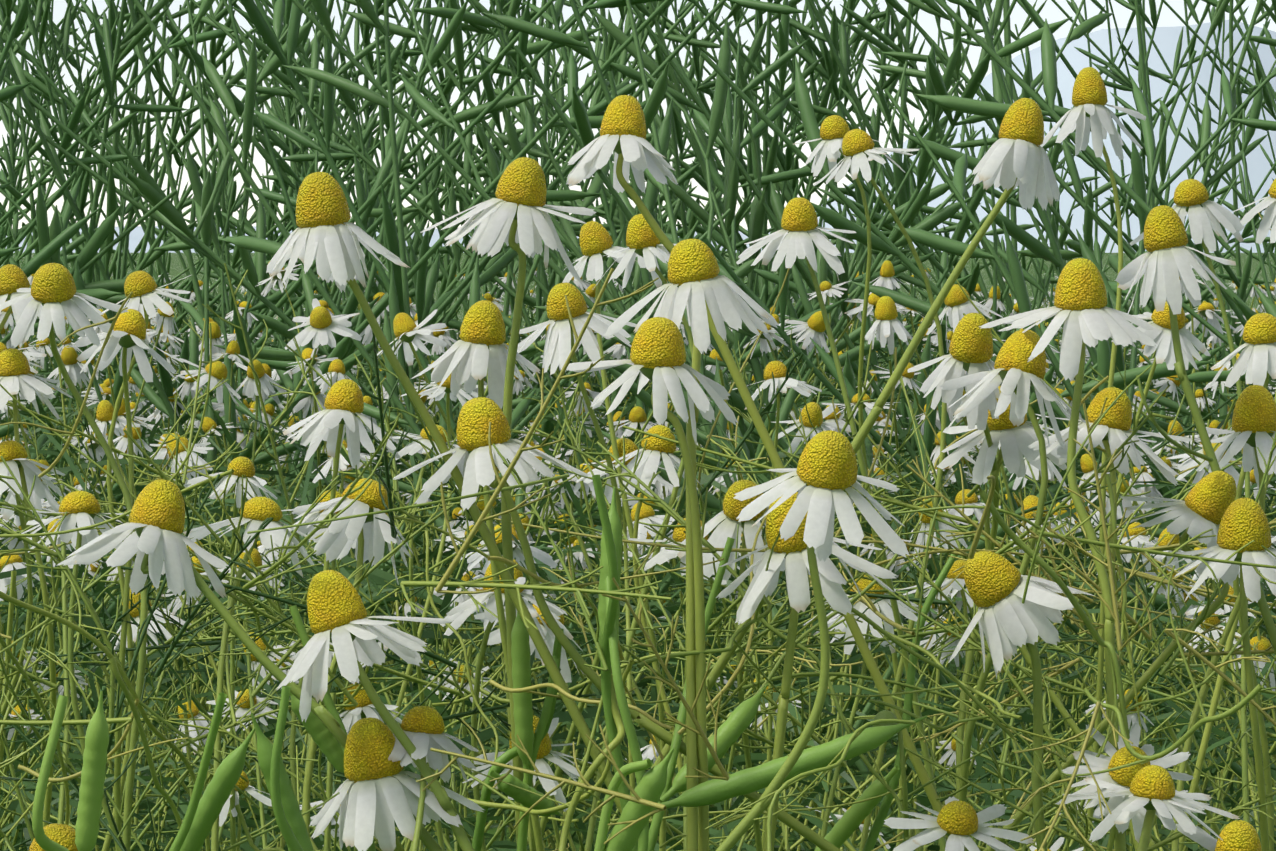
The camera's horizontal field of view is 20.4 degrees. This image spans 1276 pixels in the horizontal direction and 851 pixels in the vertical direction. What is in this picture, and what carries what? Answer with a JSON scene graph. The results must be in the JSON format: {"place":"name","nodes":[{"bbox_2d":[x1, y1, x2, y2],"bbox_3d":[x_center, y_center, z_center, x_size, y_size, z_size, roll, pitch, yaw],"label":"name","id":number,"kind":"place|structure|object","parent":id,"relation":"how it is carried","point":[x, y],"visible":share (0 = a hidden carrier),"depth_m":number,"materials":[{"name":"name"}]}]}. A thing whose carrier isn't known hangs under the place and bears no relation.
{"place":"outdoors","nodes":[
{"label":"outdoors","id":0,"kind":"place"},
{"bbox_2d":[0,253,1275,850],"bbox_3d":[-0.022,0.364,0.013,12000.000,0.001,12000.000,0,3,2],"label":"field ground","id":1,"kind":"structure","parent":0,"point":[176,269],"depth_m":16.91,"materials":[{"name":"green plant"}]},
{"bbox_2d":[0,264,42,696],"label":"chamomile","id":2,"kind":"object","parent":1,"relation":"on","point":[13,278],"visible":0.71,"depth_m":0.71,"materials":[{"name":"white plant"}]},
{"bbox_2d":[0,440,65,719],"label":"chamomile","id":3,"kind":"object","parent":1,"relation":"on","point":[14,454],"visible":0.71,"depth_m":0.72,"materials":[{"name":"white plant"}]},
{"bbox_2d":[0,348,72,826],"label":"chamomile","id":4,"kind":"object","parent":1,"relation":"on","point":[14,370],"visible":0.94,"depth_m":0.72,"materials":[{"name":"white plant"}]},
{"bbox_2d":[29,823,77,850],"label":"chamomile","id":5,"kind":"object","parent":1,"relation":"on","point":[62,834],"visible":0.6,"depth_m":0.58,"materials":[{"name":"yellow plant"}]},
{"bbox_2d":[0,459,114,731],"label":"chamomile","id":6,"kind":"object","parent":1,"relation":"on","point":[35,500],"visible":0.25,"depth_m":0.77,"materials":[{"name":"white plant"}]},
{"bbox_2d":[0,263,147,850],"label":"chamomile","id":7,"kind":"object","parent":1,"relation":"on","point":[54,293],"visible":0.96,"depth_m":0.64,"materials":[{"name":"white plant"}]},
{"bbox_2d":[21,491,128,850],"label":"chamomile","id":8,"kind":"object","parent":1,"relation":"on","point":[81,508],"visible":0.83,"depth_m":0.66,"materials":[{"name":"white plant"}]},
{"bbox_2d":[67,309,183,850],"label":"chamomile","id":9,"kind":"object","parent":1,"relation":"on","point":[128,335],"visible":0.88,"depth_m":0.72,"materials":[{"name":"white plant"}]},
{"bbox_2d":[89,271,190,850],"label":"chamomile","id":10,"kind":"object","parent":1,"relation":"on","point":[142,287],"visible":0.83,"depth_m":0.74,"materials":[{"name":"white plant"}]},
{"bbox_2d":[186,456,276,850],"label":"chamomile","id":11,"kind":"object","parent":1,"relation":"on","point":[240,466],"visible":0.73,"depth_m":0.80,"materials":[{"name":"white plant"}]},
{"bbox_2d":[219,770,271,850],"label":"chamomile","id":12,"kind":"object","parent":1,"relation":"on","point":[242,784],"visible":0.48,"depth_m":0.82,"materials":[{"name":"white plant"}]},
{"bbox_2d":[56,479,443,850],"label":"chamomile","id":13,"kind":"object","parent":1,"relation":"on","point":[156,540],"visible":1,"depth_m":0.57,"materials":[{"name":"white plant"}]},
{"bbox_2d":[183,497,318,850],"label":"chamomile","id":14,"kind":"object","parent":1,"relation":"on","point":[258,511],"visible":0.77,"depth_m":0.65,"materials":[{"name":"white plant"}]},
{"bbox_2d":[281,490,356,797],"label":"chamomile","id":15,"kind":"object","parent":1,"relation":"on","point":[310,517],"visible":0.29,"depth_m":0.74,"materials":[{"name":"white plant"}]},
{"bbox_2d":[289,638,387,850],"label":"chamomile","id":16,"kind":"object","parent":1,"relation":"on","point":[295,656],"visible":0.06,"depth_m":0.74,"materials":[{"name":"white plant"}]},
{"bbox_2d":[283,379,400,805],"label":"chamomile","id":17,"kind":"object","parent":1,"relation":"on","point":[344,404],"visible":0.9,"depth_m":0.67,"materials":[{"name":"white plant"}]},
{"bbox_2d":[292,478,413,837],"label":"chamomile","id":18,"kind":"object","parent":1,"relation":"on","point":[371,534],"visible":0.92,"depth_m":0.64,"materials":[{"name":"white plant"}]},
{"bbox_2d":[340,682,404,850],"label":"chamomile","id":19,"kind":"object","parent":1,"relation":"on","point":[362,709],"visible":0.42,"depth_m":0.74,"materials":[{"name":"white plant"}]},
{"bbox_2d":[277,570,473,850],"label":"chamomile","id":20,"kind":"object","parent":1,"relation":"on","point":[343,623],"visible":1,"depth_m":0.56,"materials":[{"name":"white plant"}]},
{"bbox_2d":[309,717,485,850],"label":"chamomile","id":21,"kind":"object","parent":1,"relation":"on","point":[379,797],"visible":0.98,"depth_m":0.56,"materials":[{"name":"white plant"}]},
{"bbox_2d":[392,425,458,850],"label":"chamomile","id":22,"kind":"object","parent":1,"relation":"on","point":[413,447],"visible":0.48,"depth_m":0.80,"materials":[{"name":"white plant"}]},
{"bbox_2d":[388,706,479,850],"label":"chamomile","id":23,"kind":"object","parent":1,"relation":"on","point":[423,727],"visible":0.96,"depth_m":0.56,"materials":[{"name":"white plant"}]},
{"bbox_2d":[389,374,486,732],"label":"chamomile","id":24,"kind":"object","parent":1,"relation":"on","point":[461,395],"visible":0.5,"depth_m":0.83,"materials":[{"name":"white plant"}]},
{"bbox_2d":[266,172,621,813],"bbox_3d":[0.037,0.148,0.577,0.200,0.379,0.025,1,3,11],"label":"chamomile","id":25,"kind":"object","parent":1,"relation":"on","point":[325,238],"visible":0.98,"depth_m":0.58,"materials":[{"name":"white plant"}]},
{"bbox_2d":[411,300,543,850],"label":"chamomile","id":26,"kind":"object","parent":1,"relation":"on","point":[473,354],"visible":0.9,"depth_m":0.62,"materials":[{"name":"white plant"}]},
{"bbox_2d":[440,556,573,850],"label":"chamomile","id":27,"kind":"object","parent":1,"relation":"on","point":[458,615],"visible":0.52,"depth_m":0.66,"materials":[{"name":"white plant"}]},
{"bbox_2d":[421,157,595,842],"bbox_3d":[-0.022,0.149,0.604,0.030,0.390,0.028,0,3,2],"label":"chamomile","id":28,"kind":"object","parent":1,"relation":"on","point":[513,213],"visible":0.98,"depth_m":0.59,"materials":[{"name":"white plant"}]},
{"bbox_2d":[462,715,591,850],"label":"chamomile","id":29,"kind":"object","parent":1,"relation":"on","point":[542,764],"visible":0.35,"depth_m":0.65,"materials":[{"name":"white plant"}]},
{"bbox_2d":[474,604,583,850],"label":"chamomile","id":30,"kind":"object","parent":1,"relation":"on","point":[495,638],"visible":0.19,"depth_m":0.68,"materials":[{"name":"white plant"}]},
{"bbox_2d":[517,282,636,837],"bbox_3d":[-0.035,0.158,0.689,0.081,0.371,0.026,2,4,38],"label":"chamomile","id":31,"kind":"object","parent":1,"relation":"on","point":[560,340],"visible":0.75,"depth_m":0.66,"materials":[{"name":"white plant"}]},
{"bbox_2d":[562,221,666,850],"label":"chamomile","id":32,"kind":"object","parent":1,"relation":"on","point":[596,242],"visible":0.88,"depth_m":0.74,"materials":[{"name":"white plant"}]},
{"bbox_2d":[393,397,841,850],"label":"chamomile","id":33,"kind":"object","parent":1,"relation":"on","point":[470,458],"visible":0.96,"depth_m":0.58,"materials":[{"name":"white plant"}]},
{"bbox_2d":[576,438,672,795],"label":"chamomile","id":34,"kind":"object","parent":1,"relation":"on","point":[630,446],"visible":0.42,"depth_m":0.74,"materials":[{"name":"white plant"}]},
{"bbox_2d":[0,277,1275,850],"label":"understory foliage","id":35,"kind":"object","parent":1,"relation":"on","point":[378,577],"visible":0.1,"depth_m":1.50,"materials":[{"name":"green plant"}]},
{"bbox_2d":[0,0,1275,850],"bbox_3d":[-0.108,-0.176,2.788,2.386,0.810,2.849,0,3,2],"label":"rapeseed plants","id":36,"kind":"object","parent":1,"relation":"on","point":[282,33],"visible":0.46,"depth_m":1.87,"materials":[{"name":"green plant"}]},
{"bbox_2d":[0,260,1275,850],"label":"chamomile flowers","id":37,"kind":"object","parent":1,"relation":"on","point":[322,322],"depth_m":1.52,"materials":[{"name":"white plant"}]},
{"bbox_2d":[0,203,1275,850],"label":"foreground pods and stalks","id":38,"kind":"object","parent":1,"relation":"on","point":[656,789],"visible":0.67,"depth_m":0.60,"materials":[{"name":"green plant"}]},
{"bbox_2d":[584,214,692,850],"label":"chamomile","id":39,"kind":"object","parent":1,"relation":"on","point":[643,242],"visible":0.62,"depth_m":0.71,"materials":[{"name":"white plant"}]},
{"bbox_2d":[562,317,737,850],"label":"chamomile","id":40,"kind":"object","parent":1,"relation":"on","point":[658,356],"visible":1,"depth_m":0.57,"materials":[{"name":"white plant"}]},
{"bbox_2d":[600,425,702,792],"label":"chamomile","id":41,"kind":"object","parent":1,"relation":"on","point":[657,451],"visible":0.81,"depth_m":0.71,"materials":[{"name":"white plant"}]},
{"bbox_2d":[628,518,749,850],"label":"chamomile","id":42,"kind":"object","parent":1,"relation":"on","point":[664,554],"visible":0.29,"depth_m":0.70,"materials":[{"name":"white plant"}]},
{"bbox_2d":[604,239,778,850],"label":"chamomile","id":43,"kind":"object","parent":1,"relation":"on","point":[695,279],"visible":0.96,"depth_m":0.58,"materials":[{"name":"white plant"}]},
{"bbox_2d":[677,480,768,850],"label":"chamomile","id":44,"kind":"object","parent":1,"relation":"on","point":[725,529],"visible":0.5,"depth_m":0.64,"materials":[{"name":"white plant"}]},
{"bbox_2d":[566,95,947,838],"bbox_3d":[0.082,0.141,0.608,0.200,0.397,0.022,1,3,17],"label":"chamomile","id":45,"kind":"object","parent":1,"relation":"on","point":[622,131],"visible":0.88,"depth_m":0.62,"materials":[{"name":"white plant"}]},
{"bbox_2d":[732,361,821,849],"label":"chamomile","id":46,"kind":"object","parent":1,"relation":"on","point":[778,369],"visible":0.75,"depth_m":0.83,"materials":[{"name":"white plant"}]},
{"bbox_2d":[716,492,897,850],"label":"chamomile","id":47,"kind":"object","parent":1,"relation":"on","point":[789,556],"visible":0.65,"depth_m":0.57,"materials":[{"name":"white plant"}]},
{"bbox_2d":[716,430,908,850],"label":"chamomile","id":48,"kind":"object","parent":1,"relation":"on","point":[825,470],"visible":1,"depth_m":0.54,"materials":[{"name":"white plant"}]},
{"bbox_2d":[606,98,1059,840],"bbox_3d":[-0.047,0.143,0.627,0.242,0.401,0.020,0,3,-4],"label":"chamomile","id":49,"kind":"object","parent":1,"relation":"on","point":[1014,156],"visible":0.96,"depth_m":0.62,"materials":[{"name":"white plant"}]},
{"bbox_2d":[736,197,945,850],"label":"chamomile","id":50,"kind":"object","parent":1,"relation":"on","point":[795,236],"visible":0.96,"depth_m":0.70,"materials":[{"name":"white plant"}]},
{"bbox_2d":[806,806,890,848],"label":"chamomile","id":51,"kind":"object","parent":1,"relation":"on","point":[860,827],"visible":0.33,"depth_m":1.08,"materials":[{"name":"white plant"}]},
{"bbox_2d":[793,115,905,846],"bbox_3d":[0.050,0.134,0.805,0.023,0.406,0.076,0,3,10],"label":"chamomile","id":52,"kind":"object","parent":1,"relation":"on","point":[834,129],"visible":0.69,"depth_m":0.77,"materials":[{"name":"white plant"}]},
{"bbox_2d":[804,575,918,837],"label":"chamomile","id":53,"kind":"object","parent":1,"relation":"on","point":[885,607],"visible":0.44,"depth_m":0.71,"materials":[{"name":"white plant"}]},
{"bbox_2d":[814,129,946,850],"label":"chamomile","id":54,"kind":"object","parent":1,"relation":"on","point":[859,150],"visible":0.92,"depth_m":0.74,"materials":[{"name":"white plant"}]},
{"bbox_2d":[897,560,972,741],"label":"chamomile","id":55,"kind":"object","parent":1,"relation":"on","point":[951,576],"visible":0.33,"depth_m":0.74,"materials":[{"name":"white plant"}]},
{"bbox_2d":[884,796,1033,850],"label":"chamomile","id":56,"kind":"object","parent":1,"relation":"on","point":[957,822],"visible":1,"depth_m":0.56,"materials":[{"name":"white plant"}]},
{"bbox_2d":[908,313,1029,798],"bbox_3d":[0.071,0.161,0.673,0.022,0.366,0.065,1,3,25],"label":"chamomile","id":57,"kind":"object","parent":1,"relation":"on","point":[971,348],"visible":0.75,"depth_m":0.64,"materials":[{"name":"white plant"}]},
{"bbox_2d":[940,329,1089,850],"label":"chamomile","id":58,"kind":"object","parent":1,"relation":"on","point":[1016,373],"visible":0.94,"depth_m":0.60,"materials":[{"name":"white plant"}]},
{"bbox_2d":[948,551,1093,850],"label":"chamomile","id":59,"kind":"object","parent":1,"relation":"on","point":[995,584],"visible":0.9,"depth_m":0.58,"materials":[{"name":"white plant"}]},
{"bbox_2d":[937,386,1157,850],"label":"chamomile","id":60,"kind":"object","parent":1,"relation":"on","point":[1015,441],"visible":0.62,"depth_m":0.65,"materials":[{"name":"white plant"}]},
{"bbox_2d":[1029,837,1091,850],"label":"chamomile","id":61,"kind":"object","parent":1,"relation":"on","point":[1057,844],"visible":0.52,"depth_m":0.84,"materials":[{"name":"white plant"}]},
{"bbox_2d":[979,258,1156,850],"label":"chamomile","id":62,"kind":"object","parent":1,"relation":"on","point":[1084,313],"visible":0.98,"depth_m":0.59,"materials":[{"name":"white plant"}]},
{"bbox_2d":[1040,67,1145,849],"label":"chamomile","id":63,"kind":"object","parent":1,"relation":"on","point":[1089,102],"visible":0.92,"depth_m":0.79,"materials":[{"name":"white plant"}]},
{"bbox_2d":[1027,387,1193,850],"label":"chamomile","id":64,"kind":"object","parent":1,"relation":"on","point":[1111,433],"visible":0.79,"depth_m":0.62,"materials":[{"name":"white plant"}]},
{"bbox_2d":[983,470,1239,850],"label":"chamomile","id":65,"kind":"object","parent":1,"relation":"on","point":[1209,499],"visible":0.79,"depth_m":0.62,"materials":[{"name":"white plant"}]},
{"bbox_2d":[1055,721,1203,850],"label":"chamomile","id":66,"kind":"object","parent":1,"relation":"on","point":[1122,777],"visible":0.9,"depth_m":0.58,"materials":[{"name":"white plant"}]},
{"bbox_2d":[1083,301,1209,850],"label":"chamomile","id":67,"kind":"object","parent":1,"relation":"on","point":[1160,334],"visible":0.6,"depth_m":0.72,"materials":[{"name":"white plant"}]},
{"bbox_2d":[1063,765,1239,850],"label":"chamomile","id":68,"kind":"object","parent":1,"relation":"on","point":[1151,790],"visible":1,"depth_m":0.56,"materials":[{"name":"white plant"}]},
{"bbox_2d":[1130,179,1249,822],"bbox_3d":[0.121,0.144,0.752,0.026,0.393,0.124,0,3,2],"label":"chamomile","id":69,"kind":"object","parent":1,"relation":"on","point":[1206,216],"visible":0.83,"depth_m":0.79,"materials":[{"name":"white plant"}]},
{"bbox_2d":[1116,205,1275,654],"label":"chamomile","id":70,"kind":"object","parent":1,"relation":"on","point":[1167,260],"visible":1,"depth_m":0.64,"materials":[{"name":"white plant"}]},
{"bbox_2d":[1161,497,1275,850],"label":"chamomile","id":71,"kind":"object","parent":1,"relation":"on","point":[1244,521],"visible":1,"depth_m":0.59,"materials":[{"name":"white plant"}]},
{"bbox_2d":[1176,820,1261,850],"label":"chamomile","id":72,"kind":"object","parent":1,"relation":"on","point":[1239,835],"visible":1,"depth_m":0.56,"materials":[{"name":"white plant"}]},
{"bbox_2d":[1171,385,1275,850],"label":"chamomile","id":73,"kind":"object","parent":1,"relation":"on","point":[1254,421],"visible":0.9,"depth_m":0.65,"materials":[{"name":"white plant"}]},
{"bbox_2d":[1179,179,1275,850],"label":"chamomile","id":74,"kind":"object","parent":1,"relation":"on","point":[1269,216],"visible":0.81,"depth_m":0.70,"materials":[{"name":"white plant"}]},
{"bbox_2d":[1210,313,1275,850],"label":"chamomile","id":75,"kind":"object","parent":1,"relation":"on","point":[1256,359],"visible":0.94,"depth_m":0.67,"materials":[{"name":"white plant"}]},
{"bbox_2d":[0,0,1275,228],"label":"sky","id":76,"kind":"structure","parent":0,"point":[1050,11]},
{"bbox_2d":[5,20,1275,252],"bbox_3d":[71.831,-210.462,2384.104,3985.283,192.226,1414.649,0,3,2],"label":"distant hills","id":77,"kind":"structure","parent":0,"point":[1257,160],"depth_m":2314.33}
]}

